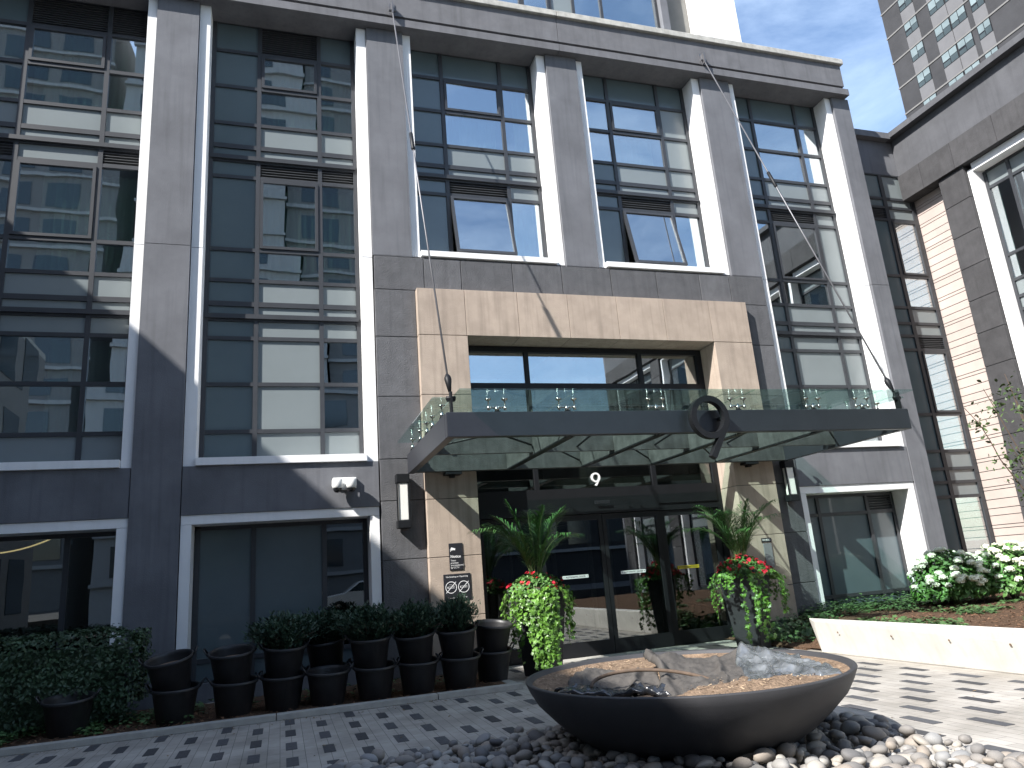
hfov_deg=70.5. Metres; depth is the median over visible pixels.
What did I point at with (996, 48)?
window
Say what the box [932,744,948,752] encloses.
river stone
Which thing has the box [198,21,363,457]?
window
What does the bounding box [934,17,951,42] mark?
window
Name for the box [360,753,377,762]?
river stone
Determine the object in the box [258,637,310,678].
nursery pot
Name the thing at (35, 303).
window
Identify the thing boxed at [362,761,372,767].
river stone
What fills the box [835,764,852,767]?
river stone
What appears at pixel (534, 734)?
river stone
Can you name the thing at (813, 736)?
river stone
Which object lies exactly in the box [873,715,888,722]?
river stone
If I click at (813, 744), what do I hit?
river stone
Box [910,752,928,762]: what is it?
river stone
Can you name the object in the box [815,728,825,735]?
river stone
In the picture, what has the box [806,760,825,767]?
river stone
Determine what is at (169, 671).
nursery pot
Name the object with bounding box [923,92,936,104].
window
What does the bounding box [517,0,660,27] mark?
window
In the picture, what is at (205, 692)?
window base
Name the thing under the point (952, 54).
window
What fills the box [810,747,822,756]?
river stone
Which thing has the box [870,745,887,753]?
river stone
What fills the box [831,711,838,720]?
river stone
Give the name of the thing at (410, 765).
river stone
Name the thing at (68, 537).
window
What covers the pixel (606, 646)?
door
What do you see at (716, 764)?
river stone
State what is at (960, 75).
window
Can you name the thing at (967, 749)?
river stone
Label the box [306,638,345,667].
nursery pot
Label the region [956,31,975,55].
window
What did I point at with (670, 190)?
window
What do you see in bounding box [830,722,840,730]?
river stone
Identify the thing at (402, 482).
wall lamp
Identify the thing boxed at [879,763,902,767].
river stone
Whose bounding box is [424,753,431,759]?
river stone
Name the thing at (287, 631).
yew shrub
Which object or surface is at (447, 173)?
window
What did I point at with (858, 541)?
window
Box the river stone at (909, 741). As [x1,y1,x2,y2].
[904,738,919,746]
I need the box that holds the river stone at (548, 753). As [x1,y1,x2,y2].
[542,751,554,756]
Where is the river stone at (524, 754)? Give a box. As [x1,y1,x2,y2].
[514,749,532,761]
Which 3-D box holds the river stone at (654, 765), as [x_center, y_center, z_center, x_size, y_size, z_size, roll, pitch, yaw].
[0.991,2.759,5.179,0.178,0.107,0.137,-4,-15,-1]
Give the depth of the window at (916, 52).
65.86 m
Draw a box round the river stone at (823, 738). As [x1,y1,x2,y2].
[819,736,829,741]
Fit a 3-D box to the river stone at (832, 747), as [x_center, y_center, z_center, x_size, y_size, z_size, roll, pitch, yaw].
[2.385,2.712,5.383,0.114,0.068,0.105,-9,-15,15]
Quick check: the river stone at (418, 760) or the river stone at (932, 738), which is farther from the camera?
the river stone at (418, 760)
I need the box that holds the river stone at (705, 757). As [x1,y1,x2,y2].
[700,755,714,761]
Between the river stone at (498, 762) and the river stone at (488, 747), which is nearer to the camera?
the river stone at (498, 762)
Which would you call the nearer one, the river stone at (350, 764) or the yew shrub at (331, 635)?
the river stone at (350, 764)
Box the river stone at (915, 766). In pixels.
[910,764,922,767]
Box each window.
[0,0,147,462]
[0,531,115,649]
[191,519,368,682]
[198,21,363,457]
[410,50,547,257]
[479,518,541,664]
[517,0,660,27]
[582,74,709,266]
[734,96,882,440]
[806,491,910,607]
[864,173,999,568]
[897,0,912,12]
[904,15,918,37]
[910,40,925,62]
[916,66,932,88]
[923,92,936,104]
[927,0,944,16]
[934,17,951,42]
[941,44,959,68]
[948,71,964,85]
[949,4,967,28]
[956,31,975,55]
[964,59,980,73]
[969,0,984,12]
[976,17,992,40]
[982,147,1023,325]
[984,45,998,58]
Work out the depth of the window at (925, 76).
65.14 m
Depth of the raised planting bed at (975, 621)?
11.94 m
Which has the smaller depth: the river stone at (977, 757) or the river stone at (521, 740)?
the river stone at (977, 757)
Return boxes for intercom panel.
[761,538,774,567]
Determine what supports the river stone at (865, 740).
on the river stones at (568, 745)
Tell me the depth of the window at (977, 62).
60.62 m
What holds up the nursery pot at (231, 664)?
on the nursery pot at (231, 700)
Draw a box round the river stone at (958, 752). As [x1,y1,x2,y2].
[950,750,970,763]
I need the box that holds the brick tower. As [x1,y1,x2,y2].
[878,0,1023,117]
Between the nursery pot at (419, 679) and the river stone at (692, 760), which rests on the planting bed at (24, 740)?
the nursery pot at (419, 679)
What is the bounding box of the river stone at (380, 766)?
[372,765,385,767]
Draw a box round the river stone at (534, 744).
[531,741,540,750]
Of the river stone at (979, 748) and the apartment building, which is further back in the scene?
the apartment building
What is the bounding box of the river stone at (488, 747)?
[482,744,491,751]
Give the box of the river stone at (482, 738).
[476,733,490,744]
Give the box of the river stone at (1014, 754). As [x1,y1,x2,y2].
[1005,752,1023,756]
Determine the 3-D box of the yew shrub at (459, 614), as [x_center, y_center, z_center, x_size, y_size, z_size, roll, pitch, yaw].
[-0.776,3.236,10.236,0.688,0.618,0.599,0,-15,-18]
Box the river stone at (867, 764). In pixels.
[864,761,870,767]
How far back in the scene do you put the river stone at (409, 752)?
6.35 m
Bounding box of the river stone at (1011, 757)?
[1003,756,1017,760]
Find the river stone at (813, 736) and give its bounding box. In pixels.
[807,732,821,741]
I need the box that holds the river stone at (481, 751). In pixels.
[474,746,488,757]
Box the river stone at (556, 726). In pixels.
[552,725,565,732]
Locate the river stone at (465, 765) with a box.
[458,762,473,767]
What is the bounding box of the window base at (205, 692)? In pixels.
[196,666,356,702]
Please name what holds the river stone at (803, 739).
on the courtyard paving
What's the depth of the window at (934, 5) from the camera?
64.16 m
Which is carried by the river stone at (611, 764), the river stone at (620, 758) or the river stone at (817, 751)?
the river stone at (620, 758)
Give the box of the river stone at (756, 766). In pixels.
[750,764,764,767]
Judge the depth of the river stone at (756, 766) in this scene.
4.93 m
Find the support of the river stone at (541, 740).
on the river stones at (568, 745)
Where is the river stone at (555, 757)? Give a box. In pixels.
[550,753,563,762]
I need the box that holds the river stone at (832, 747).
[826,745,839,752]
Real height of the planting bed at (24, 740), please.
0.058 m
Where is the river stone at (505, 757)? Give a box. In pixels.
[499,754,509,760]
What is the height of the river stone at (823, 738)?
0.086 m
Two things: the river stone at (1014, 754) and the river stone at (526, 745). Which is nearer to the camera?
the river stone at (1014, 754)
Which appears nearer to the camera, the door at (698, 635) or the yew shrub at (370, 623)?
the yew shrub at (370, 623)
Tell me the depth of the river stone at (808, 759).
5.06 m
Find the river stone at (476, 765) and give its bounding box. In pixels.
[472,763,480,767]
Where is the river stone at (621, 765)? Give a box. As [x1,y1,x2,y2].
[614,762,627,767]
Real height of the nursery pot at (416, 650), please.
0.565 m
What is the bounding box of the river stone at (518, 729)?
[514,726,523,732]
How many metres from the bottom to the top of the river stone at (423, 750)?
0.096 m
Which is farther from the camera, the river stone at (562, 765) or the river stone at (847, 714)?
the river stone at (847, 714)
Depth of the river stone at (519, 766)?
5.41 m
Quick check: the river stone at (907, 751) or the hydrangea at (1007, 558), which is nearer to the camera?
the river stone at (907, 751)
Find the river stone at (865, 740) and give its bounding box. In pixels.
[857,736,871,744]
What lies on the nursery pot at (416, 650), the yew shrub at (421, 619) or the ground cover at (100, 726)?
the yew shrub at (421, 619)
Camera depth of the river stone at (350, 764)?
5.92 m
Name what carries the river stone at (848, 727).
on the river stones at (568, 745)
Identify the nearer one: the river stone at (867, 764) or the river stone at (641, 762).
the river stone at (867, 764)
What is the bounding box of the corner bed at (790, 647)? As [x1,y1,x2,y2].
[771,644,816,649]
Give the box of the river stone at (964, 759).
[951,755,971,766]
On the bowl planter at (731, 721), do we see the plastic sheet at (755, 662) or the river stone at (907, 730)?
the plastic sheet at (755, 662)
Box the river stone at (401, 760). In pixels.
[395,755,414,765]
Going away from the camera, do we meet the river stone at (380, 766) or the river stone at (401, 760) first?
the river stone at (380, 766)
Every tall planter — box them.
[507,585,564,675]
[717,568,770,647]
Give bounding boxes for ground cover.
[0,676,478,745]
[731,590,1023,642]
[771,614,838,642]
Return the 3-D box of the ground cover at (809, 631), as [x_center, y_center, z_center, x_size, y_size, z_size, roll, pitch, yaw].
[4.987,4.269,12.708,1.432,0.449,1.387,0,-15,-18]
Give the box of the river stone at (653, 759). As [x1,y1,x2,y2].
[647,756,659,762]
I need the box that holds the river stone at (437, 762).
[433,760,443,764]
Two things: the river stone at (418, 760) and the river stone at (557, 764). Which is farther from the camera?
the river stone at (418, 760)
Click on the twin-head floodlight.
(349, 484)
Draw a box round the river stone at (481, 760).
[473,756,488,764]
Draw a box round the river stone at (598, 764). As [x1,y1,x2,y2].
[592,761,602,767]
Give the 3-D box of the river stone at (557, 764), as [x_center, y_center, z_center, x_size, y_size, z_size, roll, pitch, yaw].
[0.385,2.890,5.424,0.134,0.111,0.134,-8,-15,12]
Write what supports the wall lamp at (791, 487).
attached to the apartment building
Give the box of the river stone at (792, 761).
[786,758,796,764]
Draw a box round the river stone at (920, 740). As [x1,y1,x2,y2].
[912,735,930,744]
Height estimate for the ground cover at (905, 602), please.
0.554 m
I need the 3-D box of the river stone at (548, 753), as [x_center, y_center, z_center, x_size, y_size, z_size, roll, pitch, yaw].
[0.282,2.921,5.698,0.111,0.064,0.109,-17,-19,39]
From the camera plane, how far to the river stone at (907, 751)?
5.19 m
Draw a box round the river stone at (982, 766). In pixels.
[974,764,992,767]
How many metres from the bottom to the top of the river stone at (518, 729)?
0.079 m
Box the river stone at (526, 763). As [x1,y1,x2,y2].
[518,760,531,766]
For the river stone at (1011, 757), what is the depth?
4.73 m
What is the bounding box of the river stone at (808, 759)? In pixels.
[805,756,820,763]
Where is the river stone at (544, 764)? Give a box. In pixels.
[538,760,555,767]
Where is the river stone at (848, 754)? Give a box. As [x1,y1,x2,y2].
[841,748,862,761]
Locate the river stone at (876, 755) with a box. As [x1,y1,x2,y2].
[873,753,885,757]
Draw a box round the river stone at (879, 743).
[875,741,884,745]
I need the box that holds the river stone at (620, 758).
[615,754,627,763]
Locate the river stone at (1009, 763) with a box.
[1003,758,1023,767]
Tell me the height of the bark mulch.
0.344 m
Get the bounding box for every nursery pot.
[35,687,101,738]
[138,645,197,691]
[145,677,205,727]
[203,643,258,683]
[206,670,262,718]
[255,665,309,711]
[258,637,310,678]
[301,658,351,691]
[301,661,353,706]
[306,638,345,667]
[344,628,394,668]
[348,656,399,701]
[389,628,436,663]
[393,652,442,695]
[432,620,479,658]
[435,647,483,690]
[471,618,515,652]
[474,642,514,682]
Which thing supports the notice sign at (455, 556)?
attached to the apartment building
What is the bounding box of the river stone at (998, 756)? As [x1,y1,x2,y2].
[987,750,1004,763]
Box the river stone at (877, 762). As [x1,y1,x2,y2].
[870,756,892,767]
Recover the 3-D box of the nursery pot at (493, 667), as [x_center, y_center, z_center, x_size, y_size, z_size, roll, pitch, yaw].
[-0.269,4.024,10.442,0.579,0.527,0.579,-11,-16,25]
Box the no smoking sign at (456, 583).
[443,573,471,600]
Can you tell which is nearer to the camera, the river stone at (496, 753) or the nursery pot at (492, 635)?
the river stone at (496, 753)
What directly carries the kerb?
on the courtyard paving
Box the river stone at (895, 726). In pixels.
[891,724,899,731]
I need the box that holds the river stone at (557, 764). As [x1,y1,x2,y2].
[555,761,569,767]
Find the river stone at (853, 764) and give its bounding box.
[843,761,864,767]
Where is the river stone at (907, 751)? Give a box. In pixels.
[903,748,916,753]
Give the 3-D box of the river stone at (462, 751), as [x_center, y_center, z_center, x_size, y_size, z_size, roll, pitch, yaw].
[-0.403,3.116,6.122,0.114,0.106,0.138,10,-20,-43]
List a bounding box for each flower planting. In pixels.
[499,571,577,669]
[708,554,789,643]
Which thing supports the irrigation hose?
on the landscape fabric at (715, 668)
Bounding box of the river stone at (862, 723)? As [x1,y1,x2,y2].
[857,720,871,731]
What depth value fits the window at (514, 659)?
12.63 m
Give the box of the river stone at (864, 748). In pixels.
[853,745,869,751]
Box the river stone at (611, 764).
[603,761,616,767]
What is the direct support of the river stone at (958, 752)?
on the courtyard paving
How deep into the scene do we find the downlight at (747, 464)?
13.92 m
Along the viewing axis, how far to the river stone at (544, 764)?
5.36 m
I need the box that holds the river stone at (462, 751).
[457,746,469,758]
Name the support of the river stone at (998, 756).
on the courtyard paving
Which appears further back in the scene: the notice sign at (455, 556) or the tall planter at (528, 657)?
the notice sign at (455, 556)
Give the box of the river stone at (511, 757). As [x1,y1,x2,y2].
[509,754,515,760]
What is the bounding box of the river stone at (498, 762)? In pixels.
[491,756,505,767]
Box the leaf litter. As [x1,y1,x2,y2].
[0,666,990,757]
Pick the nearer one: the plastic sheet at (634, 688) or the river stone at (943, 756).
the river stone at (943, 756)
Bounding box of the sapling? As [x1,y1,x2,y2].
[964,371,1023,500]
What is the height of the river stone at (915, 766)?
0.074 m
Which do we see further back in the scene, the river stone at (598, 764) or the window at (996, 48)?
the window at (996, 48)
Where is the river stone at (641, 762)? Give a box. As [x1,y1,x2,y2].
[636,760,646,767]
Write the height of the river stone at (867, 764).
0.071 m
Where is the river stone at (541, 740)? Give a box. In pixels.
[536,737,547,747]
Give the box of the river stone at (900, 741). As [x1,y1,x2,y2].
[893,736,904,746]
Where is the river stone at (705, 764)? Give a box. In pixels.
[695,760,712,767]
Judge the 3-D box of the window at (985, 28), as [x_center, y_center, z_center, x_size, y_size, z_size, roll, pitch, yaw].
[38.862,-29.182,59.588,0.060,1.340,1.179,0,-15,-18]
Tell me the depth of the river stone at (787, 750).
5.17 m
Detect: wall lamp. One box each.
[395,473,411,528]
[779,460,799,501]
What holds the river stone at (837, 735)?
on the river stone
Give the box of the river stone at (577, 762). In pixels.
[570,757,583,767]
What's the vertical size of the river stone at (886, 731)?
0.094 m
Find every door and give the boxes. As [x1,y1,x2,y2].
[537,514,615,658]
[601,511,674,652]
[658,508,733,644]
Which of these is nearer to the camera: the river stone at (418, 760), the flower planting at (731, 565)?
the river stone at (418, 760)
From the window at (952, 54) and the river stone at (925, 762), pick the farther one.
the window at (952, 54)
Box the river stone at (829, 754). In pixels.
[820,750,835,759]
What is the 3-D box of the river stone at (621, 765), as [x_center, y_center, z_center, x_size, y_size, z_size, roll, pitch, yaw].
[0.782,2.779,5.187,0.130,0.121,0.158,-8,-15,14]
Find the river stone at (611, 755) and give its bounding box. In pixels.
[606,750,622,761]
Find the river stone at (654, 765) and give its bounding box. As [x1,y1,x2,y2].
[641,762,662,767]
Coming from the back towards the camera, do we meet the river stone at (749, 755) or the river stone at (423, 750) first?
the river stone at (423, 750)
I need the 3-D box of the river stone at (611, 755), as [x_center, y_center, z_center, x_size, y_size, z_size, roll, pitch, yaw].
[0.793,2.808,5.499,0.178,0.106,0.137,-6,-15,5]
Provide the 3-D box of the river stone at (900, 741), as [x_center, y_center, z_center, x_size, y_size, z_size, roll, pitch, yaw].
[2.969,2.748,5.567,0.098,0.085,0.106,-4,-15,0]
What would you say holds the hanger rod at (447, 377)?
attached to the apartment building
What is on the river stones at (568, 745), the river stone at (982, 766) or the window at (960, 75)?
the river stone at (982, 766)
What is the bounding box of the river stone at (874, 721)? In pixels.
[867,719,878,723]
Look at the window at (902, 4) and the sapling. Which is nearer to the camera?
the sapling
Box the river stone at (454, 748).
[451,745,461,753]
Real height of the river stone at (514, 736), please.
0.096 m
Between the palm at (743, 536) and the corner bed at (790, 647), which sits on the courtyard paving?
the corner bed at (790, 647)
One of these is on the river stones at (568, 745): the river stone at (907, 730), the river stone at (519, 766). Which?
the river stone at (907, 730)
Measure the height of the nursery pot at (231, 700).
0.527 m
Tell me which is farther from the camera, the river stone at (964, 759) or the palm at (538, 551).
the palm at (538, 551)
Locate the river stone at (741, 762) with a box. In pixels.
[732,757,752,767]
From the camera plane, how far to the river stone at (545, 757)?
5.55 m
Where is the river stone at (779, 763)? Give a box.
[771,758,789,767]
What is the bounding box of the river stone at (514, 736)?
[509,733,520,741]
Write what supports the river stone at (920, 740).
on the river stones at (568, 745)
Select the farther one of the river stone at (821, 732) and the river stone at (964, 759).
the river stone at (821, 732)
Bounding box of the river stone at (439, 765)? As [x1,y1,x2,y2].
[431,763,444,767]
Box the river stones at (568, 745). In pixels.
[364,712,1023,767]
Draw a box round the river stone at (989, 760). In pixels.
[982,757,996,764]
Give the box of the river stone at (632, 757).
[623,752,638,761]
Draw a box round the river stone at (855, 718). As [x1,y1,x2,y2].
[846,716,868,721]
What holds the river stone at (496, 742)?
on the river stones at (568, 745)
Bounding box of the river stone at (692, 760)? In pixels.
[683,754,700,767]
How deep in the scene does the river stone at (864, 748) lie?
5.33 m
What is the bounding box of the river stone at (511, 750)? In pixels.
[506,745,517,755]
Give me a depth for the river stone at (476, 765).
5.72 m
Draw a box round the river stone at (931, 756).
[929,754,934,760]
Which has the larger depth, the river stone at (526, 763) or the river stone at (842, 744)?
the river stone at (526, 763)
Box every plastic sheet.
[554,682,671,696]
[735,641,841,680]
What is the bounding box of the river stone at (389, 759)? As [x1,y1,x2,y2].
[385,756,394,764]
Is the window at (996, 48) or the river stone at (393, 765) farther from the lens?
the window at (996, 48)
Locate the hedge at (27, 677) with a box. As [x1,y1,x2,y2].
[0,623,155,733]
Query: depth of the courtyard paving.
7.51 m
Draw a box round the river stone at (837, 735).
[831,730,845,739]
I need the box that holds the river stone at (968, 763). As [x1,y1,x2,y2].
[963,760,978,766]
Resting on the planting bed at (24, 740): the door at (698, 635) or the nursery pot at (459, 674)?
the nursery pot at (459, 674)
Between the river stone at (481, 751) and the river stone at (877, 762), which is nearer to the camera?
the river stone at (877, 762)
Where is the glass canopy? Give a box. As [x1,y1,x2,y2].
[407,391,911,473]
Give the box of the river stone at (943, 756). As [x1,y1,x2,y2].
[934,751,950,764]
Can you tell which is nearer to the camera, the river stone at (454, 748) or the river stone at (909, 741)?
the river stone at (909, 741)
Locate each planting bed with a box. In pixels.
[0,673,504,747]
[727,591,1023,648]
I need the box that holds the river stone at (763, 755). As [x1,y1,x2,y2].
[752,747,775,763]
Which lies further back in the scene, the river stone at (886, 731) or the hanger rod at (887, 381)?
the hanger rod at (887, 381)
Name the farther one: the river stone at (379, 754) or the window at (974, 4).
the window at (974, 4)
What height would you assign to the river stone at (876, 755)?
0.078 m
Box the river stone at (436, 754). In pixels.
[432,750,441,759]
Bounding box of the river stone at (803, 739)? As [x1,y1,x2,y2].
[797,736,805,742]
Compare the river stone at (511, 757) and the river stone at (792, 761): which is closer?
the river stone at (792, 761)
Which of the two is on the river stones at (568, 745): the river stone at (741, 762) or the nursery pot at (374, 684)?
the river stone at (741, 762)
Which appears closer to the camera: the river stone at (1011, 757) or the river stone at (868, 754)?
the river stone at (1011, 757)
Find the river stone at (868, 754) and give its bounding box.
[863,751,873,757]
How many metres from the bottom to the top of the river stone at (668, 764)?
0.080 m
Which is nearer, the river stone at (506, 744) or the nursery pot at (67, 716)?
the river stone at (506, 744)
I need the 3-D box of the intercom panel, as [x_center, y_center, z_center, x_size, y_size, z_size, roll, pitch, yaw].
[4.836,3.183,13.677,0.210,0.550,0.019,0,-15,-18]
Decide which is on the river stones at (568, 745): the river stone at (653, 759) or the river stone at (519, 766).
the river stone at (653, 759)
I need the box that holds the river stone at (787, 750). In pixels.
[777,743,795,757]
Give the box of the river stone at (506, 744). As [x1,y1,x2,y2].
[501,740,515,747]
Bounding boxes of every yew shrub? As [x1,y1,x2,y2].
[241,609,330,649]
[290,605,351,643]
[330,600,401,640]
[389,596,448,637]
[432,592,480,632]
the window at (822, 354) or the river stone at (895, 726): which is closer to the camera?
the river stone at (895, 726)
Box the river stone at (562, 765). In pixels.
[557,763,572,767]
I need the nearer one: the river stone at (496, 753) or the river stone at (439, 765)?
the river stone at (439, 765)
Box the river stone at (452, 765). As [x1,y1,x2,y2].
[442,763,458,767]
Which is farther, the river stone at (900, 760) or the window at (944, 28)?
the window at (944, 28)
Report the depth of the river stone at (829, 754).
5.24 m
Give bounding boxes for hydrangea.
[907,547,997,603]
[962,540,1023,598]
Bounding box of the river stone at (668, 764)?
[661,761,676,767]
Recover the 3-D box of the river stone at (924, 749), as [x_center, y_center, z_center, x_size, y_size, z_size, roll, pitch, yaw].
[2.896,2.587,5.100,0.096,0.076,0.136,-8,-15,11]
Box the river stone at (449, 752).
[442,750,454,755]
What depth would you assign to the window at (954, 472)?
17.51 m
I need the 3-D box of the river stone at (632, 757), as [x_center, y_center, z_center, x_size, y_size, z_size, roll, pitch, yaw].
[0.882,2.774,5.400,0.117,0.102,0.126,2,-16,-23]
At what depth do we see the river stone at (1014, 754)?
4.78 m
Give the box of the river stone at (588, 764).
[583,761,592,767]
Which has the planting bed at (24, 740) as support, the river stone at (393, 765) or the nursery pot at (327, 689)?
the nursery pot at (327, 689)
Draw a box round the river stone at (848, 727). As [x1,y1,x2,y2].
[840,720,859,734]
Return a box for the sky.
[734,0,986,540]
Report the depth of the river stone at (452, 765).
5.54 m
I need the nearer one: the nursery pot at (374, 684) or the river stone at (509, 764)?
the river stone at (509, 764)
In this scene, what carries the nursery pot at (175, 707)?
on the planting bed at (24, 740)
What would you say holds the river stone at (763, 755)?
on the river stones at (568, 745)
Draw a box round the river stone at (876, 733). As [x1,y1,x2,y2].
[861,726,887,740]
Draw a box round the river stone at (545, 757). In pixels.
[539,755,550,761]
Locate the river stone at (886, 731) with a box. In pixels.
[882,728,890,736]
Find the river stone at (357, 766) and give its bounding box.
[351,764,362,767]
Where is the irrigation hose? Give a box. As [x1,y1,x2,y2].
[590,668,721,687]
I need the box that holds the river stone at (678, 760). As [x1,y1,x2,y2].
[674,756,683,765]
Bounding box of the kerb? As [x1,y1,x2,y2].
[0,679,522,756]
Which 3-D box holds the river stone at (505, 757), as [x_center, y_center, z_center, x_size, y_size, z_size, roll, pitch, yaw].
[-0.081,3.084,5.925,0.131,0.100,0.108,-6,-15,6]
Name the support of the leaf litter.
on the courtyard paving
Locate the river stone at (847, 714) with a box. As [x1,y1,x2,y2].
[841,712,853,717]
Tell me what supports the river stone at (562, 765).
on the river stones at (568, 745)
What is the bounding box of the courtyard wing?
[885,30,1023,575]
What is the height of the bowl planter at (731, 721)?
0.645 m
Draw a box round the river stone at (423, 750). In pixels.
[418,748,428,753]
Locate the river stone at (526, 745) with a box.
[520,742,531,750]
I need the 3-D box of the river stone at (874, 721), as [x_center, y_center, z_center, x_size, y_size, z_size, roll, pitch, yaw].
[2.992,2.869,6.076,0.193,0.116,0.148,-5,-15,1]
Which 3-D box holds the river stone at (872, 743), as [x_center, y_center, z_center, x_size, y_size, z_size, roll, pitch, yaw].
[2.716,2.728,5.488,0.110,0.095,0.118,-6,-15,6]
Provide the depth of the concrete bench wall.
9.08 m
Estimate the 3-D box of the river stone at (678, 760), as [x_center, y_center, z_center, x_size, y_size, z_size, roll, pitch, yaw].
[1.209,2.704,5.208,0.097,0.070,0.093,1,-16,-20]
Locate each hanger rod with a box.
[388,1,455,400]
[698,52,900,398]
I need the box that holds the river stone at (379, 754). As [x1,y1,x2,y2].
[371,749,384,761]
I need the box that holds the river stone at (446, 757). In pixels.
[439,755,450,760]
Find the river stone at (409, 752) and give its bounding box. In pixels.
[403,750,414,756]
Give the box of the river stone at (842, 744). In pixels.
[836,740,852,749]
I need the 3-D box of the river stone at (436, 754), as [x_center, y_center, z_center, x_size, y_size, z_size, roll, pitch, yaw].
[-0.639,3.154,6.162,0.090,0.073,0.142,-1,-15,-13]
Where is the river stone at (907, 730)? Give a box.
[899,725,915,735]
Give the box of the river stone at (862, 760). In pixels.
[851,757,866,765]
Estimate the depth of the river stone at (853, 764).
4.76 m
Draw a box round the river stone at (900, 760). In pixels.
[888,755,907,765]
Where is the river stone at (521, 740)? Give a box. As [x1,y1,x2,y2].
[518,737,530,746]
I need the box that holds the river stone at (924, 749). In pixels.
[916,745,930,756]
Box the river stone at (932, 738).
[924,732,942,745]
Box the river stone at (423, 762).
[418,761,429,766]
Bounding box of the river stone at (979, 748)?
[970,743,985,754]
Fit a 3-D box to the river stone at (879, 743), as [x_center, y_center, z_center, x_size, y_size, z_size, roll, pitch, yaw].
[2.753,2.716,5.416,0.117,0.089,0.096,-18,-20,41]
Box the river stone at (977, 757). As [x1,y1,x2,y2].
[970,753,984,763]
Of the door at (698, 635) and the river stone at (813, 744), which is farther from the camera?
the door at (698, 635)
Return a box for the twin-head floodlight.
[332,477,356,492]
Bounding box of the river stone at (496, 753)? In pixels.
[489,751,506,755]
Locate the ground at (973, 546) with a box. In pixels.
[509,539,987,665]
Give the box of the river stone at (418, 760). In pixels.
[415,758,424,763]
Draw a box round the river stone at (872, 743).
[863,737,876,747]
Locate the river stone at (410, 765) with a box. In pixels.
[403,762,417,767]
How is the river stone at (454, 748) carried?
on the river stones at (568, 745)
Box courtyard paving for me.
[0,643,1023,767]
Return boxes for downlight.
[443,471,461,477]
[740,461,758,467]
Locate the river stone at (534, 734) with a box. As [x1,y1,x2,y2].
[527,730,544,740]
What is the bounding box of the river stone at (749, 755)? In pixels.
[741,753,752,758]
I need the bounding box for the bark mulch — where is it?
[0,595,1023,744]
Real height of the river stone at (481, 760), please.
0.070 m
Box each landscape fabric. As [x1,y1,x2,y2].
[568,667,659,694]
[643,648,744,696]
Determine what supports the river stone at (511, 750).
on the river stones at (568, 745)
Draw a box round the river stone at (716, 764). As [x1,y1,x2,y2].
[712,761,721,767]
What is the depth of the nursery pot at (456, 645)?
9.91 m
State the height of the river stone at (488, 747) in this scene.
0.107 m
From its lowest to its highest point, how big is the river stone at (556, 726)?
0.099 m
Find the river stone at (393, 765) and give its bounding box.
[387,763,398,767]
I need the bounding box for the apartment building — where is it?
[0,0,999,710]
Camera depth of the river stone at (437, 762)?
5.77 m
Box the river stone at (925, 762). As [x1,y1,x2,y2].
[914,758,931,767]
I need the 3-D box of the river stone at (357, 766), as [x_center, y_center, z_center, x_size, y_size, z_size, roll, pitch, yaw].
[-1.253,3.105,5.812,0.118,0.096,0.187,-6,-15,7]
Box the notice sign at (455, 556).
[448,543,463,569]
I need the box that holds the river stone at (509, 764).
[504,761,513,767]
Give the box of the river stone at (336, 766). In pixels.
[327,764,344,767]
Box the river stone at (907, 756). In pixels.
[897,754,913,762]
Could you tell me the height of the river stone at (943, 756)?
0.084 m
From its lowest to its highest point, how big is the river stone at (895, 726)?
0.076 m
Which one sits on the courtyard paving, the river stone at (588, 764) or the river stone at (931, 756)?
the river stone at (588, 764)
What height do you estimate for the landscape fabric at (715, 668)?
0.225 m
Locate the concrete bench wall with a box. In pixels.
[809,618,1023,674]
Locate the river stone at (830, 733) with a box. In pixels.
[828,729,847,740]
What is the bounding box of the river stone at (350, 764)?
[345,761,360,767]
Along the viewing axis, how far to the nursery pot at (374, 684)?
9.44 m
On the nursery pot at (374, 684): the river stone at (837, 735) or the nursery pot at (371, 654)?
the nursery pot at (371, 654)
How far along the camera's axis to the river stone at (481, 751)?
6.00 m
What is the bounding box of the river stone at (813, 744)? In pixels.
[806,740,826,752]
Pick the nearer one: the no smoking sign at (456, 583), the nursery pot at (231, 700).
the nursery pot at (231, 700)
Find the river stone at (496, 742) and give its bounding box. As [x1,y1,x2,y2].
[489,739,502,746]
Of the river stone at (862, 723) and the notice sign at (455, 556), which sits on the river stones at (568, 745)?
the river stone at (862, 723)
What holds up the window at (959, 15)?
in the brick tower
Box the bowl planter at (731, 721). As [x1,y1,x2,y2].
[525,648,857,763]
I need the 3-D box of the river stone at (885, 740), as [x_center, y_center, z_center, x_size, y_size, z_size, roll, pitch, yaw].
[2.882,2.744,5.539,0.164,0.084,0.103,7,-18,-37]
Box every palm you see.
[467,499,583,586]
[682,498,785,568]
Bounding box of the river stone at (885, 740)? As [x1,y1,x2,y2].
[882,737,896,743]
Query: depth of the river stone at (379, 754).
6.26 m
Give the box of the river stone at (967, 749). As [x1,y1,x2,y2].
[965,745,985,754]
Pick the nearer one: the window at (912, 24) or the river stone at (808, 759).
the river stone at (808, 759)
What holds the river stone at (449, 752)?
on the courtyard paving
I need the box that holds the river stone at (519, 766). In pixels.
[513,764,525,767]
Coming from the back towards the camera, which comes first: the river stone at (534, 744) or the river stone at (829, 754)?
the river stone at (534, 744)
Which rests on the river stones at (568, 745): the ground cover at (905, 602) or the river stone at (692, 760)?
the river stone at (692, 760)
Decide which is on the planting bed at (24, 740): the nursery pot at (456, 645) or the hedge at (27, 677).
the hedge at (27, 677)

